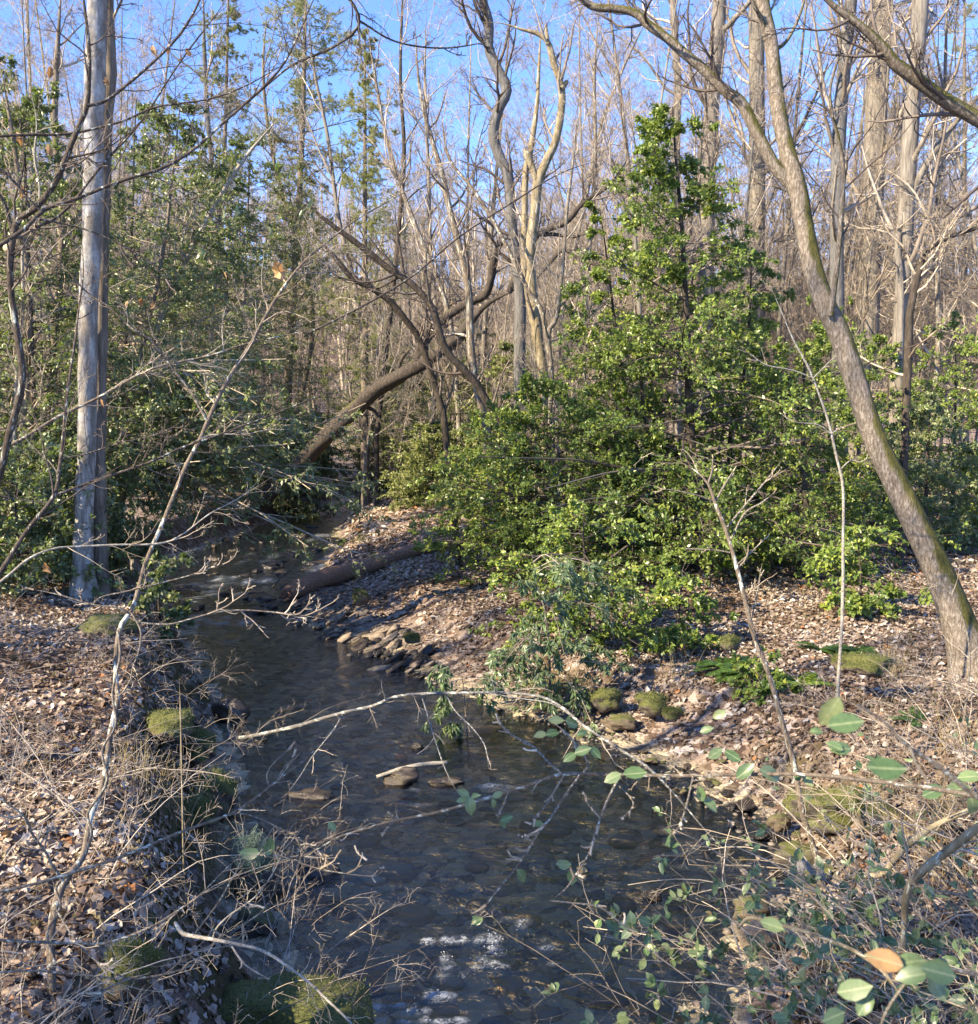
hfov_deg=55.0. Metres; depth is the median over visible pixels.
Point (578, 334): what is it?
holly tree
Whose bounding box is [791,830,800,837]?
flat stone
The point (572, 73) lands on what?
twiggy tree
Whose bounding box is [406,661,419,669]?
flat stone
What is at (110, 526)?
evergreen bush
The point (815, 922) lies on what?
privet shrub
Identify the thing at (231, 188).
bare tree
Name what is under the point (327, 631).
flat stone
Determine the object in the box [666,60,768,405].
bare tree
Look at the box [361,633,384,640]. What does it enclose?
flat stone
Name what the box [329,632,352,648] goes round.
flat stone
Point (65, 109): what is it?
twiggy tree
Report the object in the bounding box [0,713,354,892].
thin branch
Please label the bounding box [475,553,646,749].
drooping shrub
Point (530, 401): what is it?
understory bush
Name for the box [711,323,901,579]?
holly bush
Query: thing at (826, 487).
holly bush
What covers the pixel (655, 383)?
bare tree
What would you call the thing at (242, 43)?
sky
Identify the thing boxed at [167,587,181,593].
flat stone
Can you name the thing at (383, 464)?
understory bush
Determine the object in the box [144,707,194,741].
boulder
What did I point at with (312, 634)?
flat stone
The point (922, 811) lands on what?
flat stone
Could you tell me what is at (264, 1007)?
boulder
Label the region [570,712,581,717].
flat stone
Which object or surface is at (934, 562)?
leaning tree
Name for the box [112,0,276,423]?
bare tree
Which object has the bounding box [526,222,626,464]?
bare tree
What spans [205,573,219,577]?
flat stone
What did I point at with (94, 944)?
thin branch
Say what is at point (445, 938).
foam
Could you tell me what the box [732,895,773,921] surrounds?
boulder
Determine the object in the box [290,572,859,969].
gravel
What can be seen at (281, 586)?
flat stone
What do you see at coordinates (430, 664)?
flat stone
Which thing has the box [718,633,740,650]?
boulder
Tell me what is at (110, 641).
bare shrub
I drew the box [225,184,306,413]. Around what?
twiggy tree
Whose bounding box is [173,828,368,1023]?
broken branch
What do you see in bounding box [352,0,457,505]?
bare tree
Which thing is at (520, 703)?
flat stone
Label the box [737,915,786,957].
boulder
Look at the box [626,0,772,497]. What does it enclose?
bare tree
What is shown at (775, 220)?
twiggy tree
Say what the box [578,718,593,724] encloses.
flat stone
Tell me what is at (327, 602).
flat stone
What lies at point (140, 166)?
twiggy tree
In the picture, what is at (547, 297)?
bare tree
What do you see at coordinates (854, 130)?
twiggy tree
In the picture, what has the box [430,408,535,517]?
understory bush
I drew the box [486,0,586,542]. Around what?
yellow tree
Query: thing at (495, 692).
fallen branch
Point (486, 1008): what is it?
streambed cobbles
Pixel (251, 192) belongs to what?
twiggy tree
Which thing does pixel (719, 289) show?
twiggy tree
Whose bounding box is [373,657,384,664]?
flat stone
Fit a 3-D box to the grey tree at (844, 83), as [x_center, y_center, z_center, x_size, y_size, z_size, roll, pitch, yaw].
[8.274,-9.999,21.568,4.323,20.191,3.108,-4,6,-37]
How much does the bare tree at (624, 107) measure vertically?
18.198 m
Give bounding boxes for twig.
[195,821,384,943]
[760,916,977,1023]
[810,697,977,800]
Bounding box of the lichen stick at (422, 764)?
[376,760,447,777]
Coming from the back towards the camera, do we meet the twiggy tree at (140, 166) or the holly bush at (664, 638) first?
the twiggy tree at (140, 166)
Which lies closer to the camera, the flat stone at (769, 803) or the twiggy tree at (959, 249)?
the flat stone at (769, 803)
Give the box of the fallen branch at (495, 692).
[227,675,738,863]
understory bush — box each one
[244,438,341,522]
[319,359,438,510]
[330,313,408,454]
[335,355,453,498]
[377,419,478,510]
[382,354,510,496]
[420,318,513,463]
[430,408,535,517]
[431,340,595,501]
[478,338,591,487]
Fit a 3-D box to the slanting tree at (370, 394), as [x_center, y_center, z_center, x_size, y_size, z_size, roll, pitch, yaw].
[-2.635,-4.349,25.803,13.595,10.521,1.252,2,6,25]
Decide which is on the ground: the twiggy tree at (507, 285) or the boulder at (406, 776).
the twiggy tree at (507, 285)
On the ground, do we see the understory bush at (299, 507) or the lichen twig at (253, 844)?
the understory bush at (299, 507)
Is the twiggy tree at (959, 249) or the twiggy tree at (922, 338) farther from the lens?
the twiggy tree at (959, 249)
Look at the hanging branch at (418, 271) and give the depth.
7.53 m
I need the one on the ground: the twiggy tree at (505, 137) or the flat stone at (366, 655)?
the twiggy tree at (505, 137)
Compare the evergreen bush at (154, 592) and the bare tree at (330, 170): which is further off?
the bare tree at (330, 170)
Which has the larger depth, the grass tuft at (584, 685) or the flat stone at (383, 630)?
the flat stone at (383, 630)
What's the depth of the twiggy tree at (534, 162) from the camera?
46.53 m
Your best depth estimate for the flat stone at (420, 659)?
11.97 m
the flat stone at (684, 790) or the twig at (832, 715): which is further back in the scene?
the flat stone at (684, 790)
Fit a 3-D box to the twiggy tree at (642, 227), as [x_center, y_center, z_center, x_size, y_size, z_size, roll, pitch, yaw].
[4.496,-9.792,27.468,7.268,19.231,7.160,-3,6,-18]
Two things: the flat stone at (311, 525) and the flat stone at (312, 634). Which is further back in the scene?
the flat stone at (311, 525)
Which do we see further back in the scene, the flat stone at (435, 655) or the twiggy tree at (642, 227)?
the twiggy tree at (642, 227)
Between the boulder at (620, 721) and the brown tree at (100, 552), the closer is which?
the boulder at (620, 721)
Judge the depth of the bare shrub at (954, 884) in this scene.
4.94 m
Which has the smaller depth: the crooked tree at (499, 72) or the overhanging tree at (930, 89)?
the overhanging tree at (930, 89)
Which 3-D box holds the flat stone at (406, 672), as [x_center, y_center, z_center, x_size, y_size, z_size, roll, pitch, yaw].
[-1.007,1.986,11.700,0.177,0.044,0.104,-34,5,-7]
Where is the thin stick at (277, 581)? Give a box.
[270,568,291,589]
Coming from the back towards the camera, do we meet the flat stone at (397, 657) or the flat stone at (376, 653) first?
the flat stone at (376, 653)
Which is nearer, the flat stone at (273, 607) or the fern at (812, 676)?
the fern at (812, 676)
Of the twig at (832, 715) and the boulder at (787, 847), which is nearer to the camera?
the twig at (832, 715)
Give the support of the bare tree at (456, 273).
on the ground
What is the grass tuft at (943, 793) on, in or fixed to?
on the ground
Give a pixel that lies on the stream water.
(255, 583)
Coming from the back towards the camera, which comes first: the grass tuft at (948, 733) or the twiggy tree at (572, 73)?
the twiggy tree at (572, 73)
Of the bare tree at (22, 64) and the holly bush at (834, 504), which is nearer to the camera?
the holly bush at (834, 504)
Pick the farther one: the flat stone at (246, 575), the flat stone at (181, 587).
the flat stone at (246, 575)
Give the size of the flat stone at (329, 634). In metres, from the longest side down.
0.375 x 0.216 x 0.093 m
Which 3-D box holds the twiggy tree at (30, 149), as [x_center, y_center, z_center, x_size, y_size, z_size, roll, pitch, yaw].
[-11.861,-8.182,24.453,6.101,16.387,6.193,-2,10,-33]
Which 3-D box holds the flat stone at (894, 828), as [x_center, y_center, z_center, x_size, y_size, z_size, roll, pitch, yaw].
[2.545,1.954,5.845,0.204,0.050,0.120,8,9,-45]
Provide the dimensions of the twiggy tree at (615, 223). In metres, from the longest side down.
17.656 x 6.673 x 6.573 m
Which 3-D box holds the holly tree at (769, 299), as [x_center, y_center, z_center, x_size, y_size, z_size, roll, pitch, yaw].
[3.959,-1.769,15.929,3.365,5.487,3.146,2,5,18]
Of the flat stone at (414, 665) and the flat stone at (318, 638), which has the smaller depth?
the flat stone at (414, 665)
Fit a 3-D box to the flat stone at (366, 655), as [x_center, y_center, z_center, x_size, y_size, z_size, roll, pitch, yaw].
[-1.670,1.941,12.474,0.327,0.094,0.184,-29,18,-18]
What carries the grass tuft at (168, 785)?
on the ground
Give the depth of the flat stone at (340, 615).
14.38 m
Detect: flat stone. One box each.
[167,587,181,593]
[174,585,186,590]
[189,585,200,596]
[189,604,204,613]
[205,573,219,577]
[206,556,221,561]
[217,592,230,596]
[221,537,229,541]
[225,586,237,591]
[238,573,249,578]
[242,585,252,591]
[242,606,260,619]
[243,608,264,615]
[246,590,265,595]
[247,593,276,604]
[251,569,262,573]
[260,564,279,571]
[260,607,272,616]
[260,612,273,615]
[262,603,278,610]
[269,560,283,568]
[274,569,288,576]
[277,581,291,590]
[285,550,297,556]
[290,607,301,611]
[290,614,309,624]
[292,622,301,630]
[295,534,308,539]
[300,568,311,572]
[301,561,324,566]
[305,524,318,528]
[305,603,320,613]
[309,625,321,635]
[310,636,321,644]
[313,547,322,553]
[319,636,332,643]
[320,631,339,639]
[321,599,335,605]
[323,627,333,634]
[325,617,336,625]
[327,537,339,540]
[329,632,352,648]
[331,609,350,615]
[332,602,342,608]
[334,609,346,621]
[340,605,351,610]
[341,653,352,659]
[342,601,353,605]
[343,646,356,653]
[344,637,370,655]
[348,615,373,624]
[352,651,373,665]
[353,650,363,659]
[354,609,368,616]
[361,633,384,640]
[361,664,392,677]
[363,644,381,653]
[368,637,381,644]
[372,649,382,658]
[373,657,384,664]
[375,626,390,633]
[378,667,395,679]
[380,652,392,658]
[380,661,405,680]
[381,631,399,644]
[382,640,389,647]
[383,641,394,648]
[383,650,405,664]
[386,624,399,634]
[391,639,401,649]
[397,667,411,678]
[399,628,410,632]
[403,654,428,669]
[403,675,420,684]
[404,667,413,675]
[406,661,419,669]
[408,640,421,646]
[409,649,417,654]
[414,644,435,658]
[424,660,435,667]
[430,652,441,657]
[518,700,525,706]
[532,705,548,714]
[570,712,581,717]
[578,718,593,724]
[628,750,639,754]
[637,749,648,752]
[644,758,658,763]
[680,786,693,793]
[683,763,691,769]
[686,770,700,773]
[703,780,713,787]
[705,795,722,804]
[712,780,721,785]
[716,759,726,763]
[721,789,733,797]
[725,803,737,810]
[734,822,746,831]
[737,796,756,811]
[753,833,772,840]
[762,798,776,807]
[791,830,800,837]
[861,826,880,835]
[866,816,882,831]
[881,811,899,820]
[889,819,904,831]
[895,807,917,819]
[914,810,930,814]
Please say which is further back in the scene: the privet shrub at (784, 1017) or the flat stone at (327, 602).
the flat stone at (327, 602)
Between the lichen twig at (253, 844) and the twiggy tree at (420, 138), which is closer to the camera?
the lichen twig at (253, 844)
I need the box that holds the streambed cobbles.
[164,578,746,1023]
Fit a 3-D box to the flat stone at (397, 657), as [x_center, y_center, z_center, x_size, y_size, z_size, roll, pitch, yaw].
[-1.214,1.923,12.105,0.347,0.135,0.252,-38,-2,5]
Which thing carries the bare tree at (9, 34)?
on the ground
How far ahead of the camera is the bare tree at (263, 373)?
50.29 m
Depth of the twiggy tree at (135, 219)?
41.20 m
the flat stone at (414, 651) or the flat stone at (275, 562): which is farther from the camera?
the flat stone at (275, 562)
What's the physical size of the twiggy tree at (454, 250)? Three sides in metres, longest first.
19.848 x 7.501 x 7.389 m
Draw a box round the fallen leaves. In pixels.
[0,459,977,1023]
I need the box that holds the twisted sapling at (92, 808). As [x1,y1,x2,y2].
[0,118,497,997]
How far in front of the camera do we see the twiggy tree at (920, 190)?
28.88 m
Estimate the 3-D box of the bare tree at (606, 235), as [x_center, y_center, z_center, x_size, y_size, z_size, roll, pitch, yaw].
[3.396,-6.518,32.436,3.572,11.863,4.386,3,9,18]
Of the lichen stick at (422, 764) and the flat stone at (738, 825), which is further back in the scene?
the lichen stick at (422, 764)
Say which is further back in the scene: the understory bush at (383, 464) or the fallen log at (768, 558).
the understory bush at (383, 464)
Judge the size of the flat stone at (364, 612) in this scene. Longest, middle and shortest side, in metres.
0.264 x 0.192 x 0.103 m
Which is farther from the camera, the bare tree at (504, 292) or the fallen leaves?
the bare tree at (504, 292)
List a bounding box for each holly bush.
[405,368,702,605]
[465,483,683,657]
[532,308,600,506]
[560,310,660,510]
[630,563,739,655]
[685,281,800,521]
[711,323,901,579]
[764,294,885,513]
[801,524,933,620]
[824,334,957,525]
[856,391,977,553]
[871,311,977,515]
[911,344,977,527]
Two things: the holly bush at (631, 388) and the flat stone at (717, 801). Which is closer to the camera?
the flat stone at (717, 801)
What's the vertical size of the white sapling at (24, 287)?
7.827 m
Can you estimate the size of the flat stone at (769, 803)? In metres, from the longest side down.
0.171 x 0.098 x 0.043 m
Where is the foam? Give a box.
[196,535,525,1022]
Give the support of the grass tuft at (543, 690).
on the ground
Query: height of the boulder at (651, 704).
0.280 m
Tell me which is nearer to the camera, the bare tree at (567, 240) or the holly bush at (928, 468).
the holly bush at (928, 468)
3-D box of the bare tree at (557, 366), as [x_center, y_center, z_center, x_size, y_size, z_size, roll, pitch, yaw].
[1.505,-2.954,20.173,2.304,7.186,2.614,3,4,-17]
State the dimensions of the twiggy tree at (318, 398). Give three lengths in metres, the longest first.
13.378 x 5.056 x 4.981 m
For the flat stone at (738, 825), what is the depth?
7.06 m
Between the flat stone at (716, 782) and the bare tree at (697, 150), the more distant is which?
the bare tree at (697, 150)
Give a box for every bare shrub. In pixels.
[0,565,371,768]
[0,647,443,1023]
[0,759,274,1023]
[232,764,368,944]
[629,682,977,1010]
[750,615,977,820]
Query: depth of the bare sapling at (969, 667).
7.34 m
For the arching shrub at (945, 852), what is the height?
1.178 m
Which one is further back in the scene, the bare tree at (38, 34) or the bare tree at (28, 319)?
the bare tree at (38, 34)
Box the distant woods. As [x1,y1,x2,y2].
[0,85,977,421]
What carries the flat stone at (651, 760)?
in the stream water
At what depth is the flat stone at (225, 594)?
17.14 m
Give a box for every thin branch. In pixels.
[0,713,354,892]
[0,848,270,965]
[0,909,224,1023]
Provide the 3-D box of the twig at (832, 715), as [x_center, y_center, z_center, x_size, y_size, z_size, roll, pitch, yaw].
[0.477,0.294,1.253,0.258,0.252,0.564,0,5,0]
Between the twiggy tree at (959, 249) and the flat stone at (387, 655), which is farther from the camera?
the twiggy tree at (959, 249)
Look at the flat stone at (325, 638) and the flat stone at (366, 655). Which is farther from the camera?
the flat stone at (325, 638)
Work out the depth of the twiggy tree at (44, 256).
30.98 m
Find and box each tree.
[0,0,75,357]
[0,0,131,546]
[0,0,142,415]
[0,0,149,328]
[0,0,179,442]
[0,1,32,183]
[0,20,153,412]
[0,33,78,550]
[0,52,188,579]
[0,74,75,504]
[0,93,278,555]
[0,183,118,430]
[0,290,46,431]
[1,0,193,412]
[2,57,131,240]
[2,86,115,408]
[2,87,114,390]
[5,185,58,425]
[11,88,82,394]
[19,0,224,425]
[27,39,179,382]
[32,0,221,417]
[36,99,207,540]
[48,102,139,370]
[68,0,107,600]
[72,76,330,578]
[93,0,142,598]
[107,58,249,494]
[109,171,309,499]
[110,272,157,421]
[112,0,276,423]
[112,76,192,419]
[112,152,205,426]
[113,60,232,364]
[139,133,342,488]
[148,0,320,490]
[163,151,198,347]
[167,57,286,383]
[169,85,295,412]
[172,0,280,483]
[205,0,391,404]
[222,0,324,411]
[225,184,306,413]
[232,128,636,520]
[246,200,354,422]
[247,95,360,470]
[251,341,273,411]
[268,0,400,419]
[274,188,341,408]
[275,158,393,414]
[292,28,443,505]
[316,111,445,464]
[326,263,412,511]
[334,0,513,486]
[340,89,492,465]
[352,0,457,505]
[354,173,473,430]
[369,1,552,429]
[372,189,476,429]
[372,296,438,502]
[378,139,497,443]
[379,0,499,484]
[387,0,613,428]
[388,57,528,432]
[393,0,513,546]
[397,164,494,415]
[407,304,471,490]
[431,0,552,540]
[449,135,560,399]
[449,207,545,411]
[463,0,689,492]
[475,102,977,606]
[476,83,619,433]
[476,256,543,408]
[480,93,583,451]
[480,206,583,460]
[483,231,514,321]
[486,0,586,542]
[488,2,666,452]
[489,17,631,380]
[491,77,626,402]
[497,174,611,381]
[497,183,553,352]
[501,314,569,544]
[505,158,621,416]
[508,217,604,504]
[509,0,775,492]
[510,347,556,502]
[526,219,620,486]
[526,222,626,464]
[526,341,561,511]
[542,0,757,447]
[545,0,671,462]
[545,76,656,384]
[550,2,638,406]
[551,234,649,494]
[554,200,720,565]
[556,63,733,462]
[559,140,630,420]
[560,0,977,677]
[569,278,621,497]
[570,139,643,417]
[578,13,735,482]
[602,0,727,480]
[604,164,670,422]
[607,88,693,412]
[611,136,673,459]
[625,67,723,317]
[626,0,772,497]
[626,248,823,552]
[629,109,720,377]
[630,268,682,420]
[632,56,794,445]
[641,0,898,470]
[646,27,817,457]
[649,84,728,456]
[649,137,767,423]
[659,0,750,485]
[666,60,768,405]
[673,0,810,463]
[680,47,828,440]
[690,0,850,486]
[691,51,830,448]
[718,132,805,459]
[731,1,954,483]
[733,29,885,473]
[734,53,829,445]
[736,11,917,487]
[751,0,977,218]
[762,0,977,475]
[766,0,962,422]
[771,0,977,334]
[780,133,849,397]
[787,197,856,432]
[792,0,911,505]
[798,0,977,491]
[805,0,977,461]
[820,201,886,415]
[821,0,977,457]
[823,0,971,463]
[838,0,977,518]
[844,0,977,427]
[849,81,977,400]
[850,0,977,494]
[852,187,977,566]
[856,79,943,263]
[880,30,977,475]
[880,163,977,428]
[881,146,977,467]
[886,227,962,403]
[914,252,977,476]
[916,0,977,457]
[945,164,977,431]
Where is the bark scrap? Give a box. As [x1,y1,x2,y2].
[789,857,825,881]
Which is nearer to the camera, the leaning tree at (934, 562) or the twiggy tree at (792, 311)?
the leaning tree at (934, 562)
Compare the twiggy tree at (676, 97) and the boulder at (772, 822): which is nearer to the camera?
the boulder at (772, 822)
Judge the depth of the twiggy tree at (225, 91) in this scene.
27.42 m
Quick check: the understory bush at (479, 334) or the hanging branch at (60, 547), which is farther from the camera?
the understory bush at (479, 334)
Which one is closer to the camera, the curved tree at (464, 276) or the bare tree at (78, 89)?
the curved tree at (464, 276)
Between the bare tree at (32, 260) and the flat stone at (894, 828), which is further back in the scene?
the bare tree at (32, 260)
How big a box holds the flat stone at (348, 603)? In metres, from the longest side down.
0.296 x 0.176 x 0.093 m
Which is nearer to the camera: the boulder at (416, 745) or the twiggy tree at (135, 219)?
the boulder at (416, 745)
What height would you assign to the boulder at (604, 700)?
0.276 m
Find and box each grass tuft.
[90,731,178,826]
[115,729,222,864]
[167,764,248,858]
[186,828,258,910]
[348,530,368,544]
[401,551,424,569]
[526,642,579,698]
[555,664,606,711]
[653,641,705,691]
[867,751,918,800]
[874,629,927,681]
[879,775,962,837]
[898,810,977,892]
[905,754,974,816]
[929,693,977,760]
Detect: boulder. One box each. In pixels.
[73,612,140,636]
[96,935,171,1000]
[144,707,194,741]
[179,790,215,829]
[182,726,218,764]
[187,767,240,819]
[211,697,251,728]
[218,968,376,1023]
[228,854,292,900]
[232,907,277,939]
[285,788,338,809]
[295,858,341,886]
[337,537,348,550]
[352,588,370,605]
[383,766,418,789]
[402,631,420,643]
[411,742,423,753]
[428,777,464,788]
[588,685,622,712]
[603,713,636,730]
[634,688,668,716]
[642,889,661,904]
[659,705,686,721]
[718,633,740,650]
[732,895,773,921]
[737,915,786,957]
[765,812,790,832]
[773,840,814,867]
[780,781,869,836]
[797,863,835,897]
[828,651,855,672]
[842,651,898,678]
[854,797,895,828]
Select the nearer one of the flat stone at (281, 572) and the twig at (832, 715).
the twig at (832, 715)
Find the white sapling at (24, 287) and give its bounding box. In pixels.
[0,4,144,497]
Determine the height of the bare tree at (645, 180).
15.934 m
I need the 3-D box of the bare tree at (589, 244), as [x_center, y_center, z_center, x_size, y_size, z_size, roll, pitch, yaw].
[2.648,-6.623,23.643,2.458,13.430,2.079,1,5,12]
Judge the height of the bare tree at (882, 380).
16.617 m
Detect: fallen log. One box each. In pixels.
[278,527,538,600]
[717,552,809,561]
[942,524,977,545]
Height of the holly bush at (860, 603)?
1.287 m
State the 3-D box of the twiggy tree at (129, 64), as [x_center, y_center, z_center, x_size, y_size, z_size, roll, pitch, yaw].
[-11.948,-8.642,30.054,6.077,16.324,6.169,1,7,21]
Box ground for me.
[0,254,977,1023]
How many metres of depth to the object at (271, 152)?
36.95 m
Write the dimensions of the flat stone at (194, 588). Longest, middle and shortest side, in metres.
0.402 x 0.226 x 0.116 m
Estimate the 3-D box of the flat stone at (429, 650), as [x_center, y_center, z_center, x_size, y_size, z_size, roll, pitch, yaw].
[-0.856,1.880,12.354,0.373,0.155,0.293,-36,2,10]
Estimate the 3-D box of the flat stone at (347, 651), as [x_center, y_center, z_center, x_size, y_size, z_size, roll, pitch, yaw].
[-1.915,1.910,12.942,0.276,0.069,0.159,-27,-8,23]
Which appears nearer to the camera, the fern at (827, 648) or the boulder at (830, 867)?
the boulder at (830, 867)
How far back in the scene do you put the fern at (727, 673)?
9.59 m
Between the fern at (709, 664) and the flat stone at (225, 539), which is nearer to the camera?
the fern at (709, 664)
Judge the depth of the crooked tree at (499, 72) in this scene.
17.53 m
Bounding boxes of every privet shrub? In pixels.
[471,754,977,1023]
[565,769,977,1023]
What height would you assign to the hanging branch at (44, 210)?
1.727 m
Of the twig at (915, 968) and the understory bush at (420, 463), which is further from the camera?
the understory bush at (420, 463)
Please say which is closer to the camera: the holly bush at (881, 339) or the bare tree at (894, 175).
the holly bush at (881, 339)
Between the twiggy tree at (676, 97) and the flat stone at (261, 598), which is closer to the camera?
the flat stone at (261, 598)
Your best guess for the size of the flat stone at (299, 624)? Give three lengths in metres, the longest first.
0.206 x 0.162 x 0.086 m
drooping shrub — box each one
[421,659,508,767]
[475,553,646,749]
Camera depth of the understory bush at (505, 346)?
26.55 m
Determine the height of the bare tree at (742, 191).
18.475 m
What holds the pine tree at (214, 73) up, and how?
on the ground
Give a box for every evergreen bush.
[0,425,127,598]
[0,477,143,580]
[25,392,205,580]
[114,551,195,643]
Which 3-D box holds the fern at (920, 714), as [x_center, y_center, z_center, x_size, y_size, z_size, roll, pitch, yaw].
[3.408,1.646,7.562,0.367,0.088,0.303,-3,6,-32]
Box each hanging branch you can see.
[0,0,313,301]
[0,24,322,143]
[0,194,375,576]
[0,306,373,450]
[0,469,280,589]
[192,0,497,139]
[307,101,632,334]
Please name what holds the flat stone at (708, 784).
on the ground
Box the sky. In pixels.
[0,0,977,288]
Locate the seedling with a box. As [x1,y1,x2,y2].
[726,643,796,706]
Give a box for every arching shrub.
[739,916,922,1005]
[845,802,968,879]
[886,812,977,1013]
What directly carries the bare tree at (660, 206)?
on the ground
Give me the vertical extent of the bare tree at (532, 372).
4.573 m
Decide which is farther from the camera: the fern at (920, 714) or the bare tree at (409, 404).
the bare tree at (409, 404)
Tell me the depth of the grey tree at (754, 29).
28.83 m
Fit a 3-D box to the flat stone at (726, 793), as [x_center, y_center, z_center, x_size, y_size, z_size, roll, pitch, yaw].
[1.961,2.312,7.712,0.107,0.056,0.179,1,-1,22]
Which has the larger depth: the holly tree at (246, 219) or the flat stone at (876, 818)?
the holly tree at (246, 219)
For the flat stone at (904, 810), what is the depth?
5.98 m
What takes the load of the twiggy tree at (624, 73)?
on the ground
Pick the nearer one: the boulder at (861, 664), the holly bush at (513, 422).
the boulder at (861, 664)
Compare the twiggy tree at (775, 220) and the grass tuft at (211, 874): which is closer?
the grass tuft at (211, 874)
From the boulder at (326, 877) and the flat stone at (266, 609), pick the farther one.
the flat stone at (266, 609)
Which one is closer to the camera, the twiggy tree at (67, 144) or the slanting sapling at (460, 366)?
the slanting sapling at (460, 366)
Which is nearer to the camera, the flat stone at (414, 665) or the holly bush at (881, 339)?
the flat stone at (414, 665)
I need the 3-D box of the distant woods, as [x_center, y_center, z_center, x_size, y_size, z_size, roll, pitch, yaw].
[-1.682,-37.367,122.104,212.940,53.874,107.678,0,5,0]
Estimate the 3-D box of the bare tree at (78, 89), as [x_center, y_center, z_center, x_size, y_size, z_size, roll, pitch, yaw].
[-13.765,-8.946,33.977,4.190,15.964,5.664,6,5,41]
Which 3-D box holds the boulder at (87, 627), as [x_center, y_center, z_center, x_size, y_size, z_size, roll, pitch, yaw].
[-4.093,1.229,10.076,0.729,0.365,0.502,0,5,0]
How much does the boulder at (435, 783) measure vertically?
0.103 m
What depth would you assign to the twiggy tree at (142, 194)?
44.28 m
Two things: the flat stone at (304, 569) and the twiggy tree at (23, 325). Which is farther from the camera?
the twiggy tree at (23, 325)
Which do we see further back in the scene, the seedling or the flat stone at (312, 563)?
the flat stone at (312, 563)
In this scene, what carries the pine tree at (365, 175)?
on the ground
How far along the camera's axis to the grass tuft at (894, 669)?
9.45 m
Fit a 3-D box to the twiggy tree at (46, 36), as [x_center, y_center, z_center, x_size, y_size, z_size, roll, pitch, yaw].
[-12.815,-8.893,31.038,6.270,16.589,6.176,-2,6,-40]
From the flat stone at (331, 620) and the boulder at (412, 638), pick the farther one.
the flat stone at (331, 620)
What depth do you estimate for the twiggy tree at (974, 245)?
24.23 m
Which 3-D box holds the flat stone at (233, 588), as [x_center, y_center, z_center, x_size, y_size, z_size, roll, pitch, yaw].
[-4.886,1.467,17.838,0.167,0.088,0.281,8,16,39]
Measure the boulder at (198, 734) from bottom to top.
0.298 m
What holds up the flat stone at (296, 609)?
on the gravel
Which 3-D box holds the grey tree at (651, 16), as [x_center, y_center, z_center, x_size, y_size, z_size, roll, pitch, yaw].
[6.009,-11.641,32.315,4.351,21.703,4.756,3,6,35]
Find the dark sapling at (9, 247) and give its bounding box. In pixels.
[0,0,276,484]
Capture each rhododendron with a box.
[106,337,398,580]
[240,402,348,498]
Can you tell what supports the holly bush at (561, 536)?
on the ground
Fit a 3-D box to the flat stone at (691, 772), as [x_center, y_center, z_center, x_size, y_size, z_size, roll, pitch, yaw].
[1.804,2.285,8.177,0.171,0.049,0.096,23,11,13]
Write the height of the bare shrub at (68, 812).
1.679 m
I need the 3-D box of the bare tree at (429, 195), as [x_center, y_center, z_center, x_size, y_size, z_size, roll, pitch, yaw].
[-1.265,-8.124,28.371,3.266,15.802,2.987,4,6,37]
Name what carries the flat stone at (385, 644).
on the ground
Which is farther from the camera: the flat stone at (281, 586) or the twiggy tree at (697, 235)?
the twiggy tree at (697, 235)
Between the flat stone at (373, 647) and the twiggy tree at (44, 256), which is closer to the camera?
the flat stone at (373, 647)
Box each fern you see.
[686,657,757,671]
[706,668,774,682]
[765,672,835,693]
[794,641,857,654]
[834,645,876,653]
[885,706,925,728]
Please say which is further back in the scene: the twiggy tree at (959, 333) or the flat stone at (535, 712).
the twiggy tree at (959, 333)
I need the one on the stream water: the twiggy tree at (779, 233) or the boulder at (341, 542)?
the boulder at (341, 542)
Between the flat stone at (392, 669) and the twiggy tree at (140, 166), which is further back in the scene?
the twiggy tree at (140, 166)
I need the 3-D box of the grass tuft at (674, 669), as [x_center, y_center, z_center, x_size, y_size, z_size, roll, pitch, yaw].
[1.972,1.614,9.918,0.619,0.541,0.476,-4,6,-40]
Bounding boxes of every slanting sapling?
[271,209,478,567]
[280,128,524,570]
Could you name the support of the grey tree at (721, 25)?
on the ground
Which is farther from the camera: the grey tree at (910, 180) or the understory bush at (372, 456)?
the understory bush at (372, 456)
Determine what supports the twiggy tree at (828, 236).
on the ground
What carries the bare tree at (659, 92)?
on the ground
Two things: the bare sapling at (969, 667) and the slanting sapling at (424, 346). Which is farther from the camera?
the slanting sapling at (424, 346)
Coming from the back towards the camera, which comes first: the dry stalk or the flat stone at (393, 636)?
the flat stone at (393, 636)
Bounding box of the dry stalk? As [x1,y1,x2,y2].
[179,680,185,904]
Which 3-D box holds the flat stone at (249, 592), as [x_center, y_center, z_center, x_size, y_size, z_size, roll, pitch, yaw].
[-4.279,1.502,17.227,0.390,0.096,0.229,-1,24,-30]
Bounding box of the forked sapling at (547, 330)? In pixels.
[423,15,621,553]
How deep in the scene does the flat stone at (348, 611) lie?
14.68 m
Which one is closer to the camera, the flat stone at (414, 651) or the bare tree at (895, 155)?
the flat stone at (414, 651)
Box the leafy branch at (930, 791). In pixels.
[265,709,977,936]
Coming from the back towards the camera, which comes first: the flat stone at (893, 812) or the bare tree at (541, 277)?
the bare tree at (541, 277)
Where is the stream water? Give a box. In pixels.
[143,491,791,1023]
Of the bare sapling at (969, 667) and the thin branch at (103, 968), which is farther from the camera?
the bare sapling at (969, 667)
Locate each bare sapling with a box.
[633,441,826,889]
[734,275,868,697]
[877,557,977,720]
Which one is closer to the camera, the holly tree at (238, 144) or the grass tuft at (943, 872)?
the grass tuft at (943, 872)

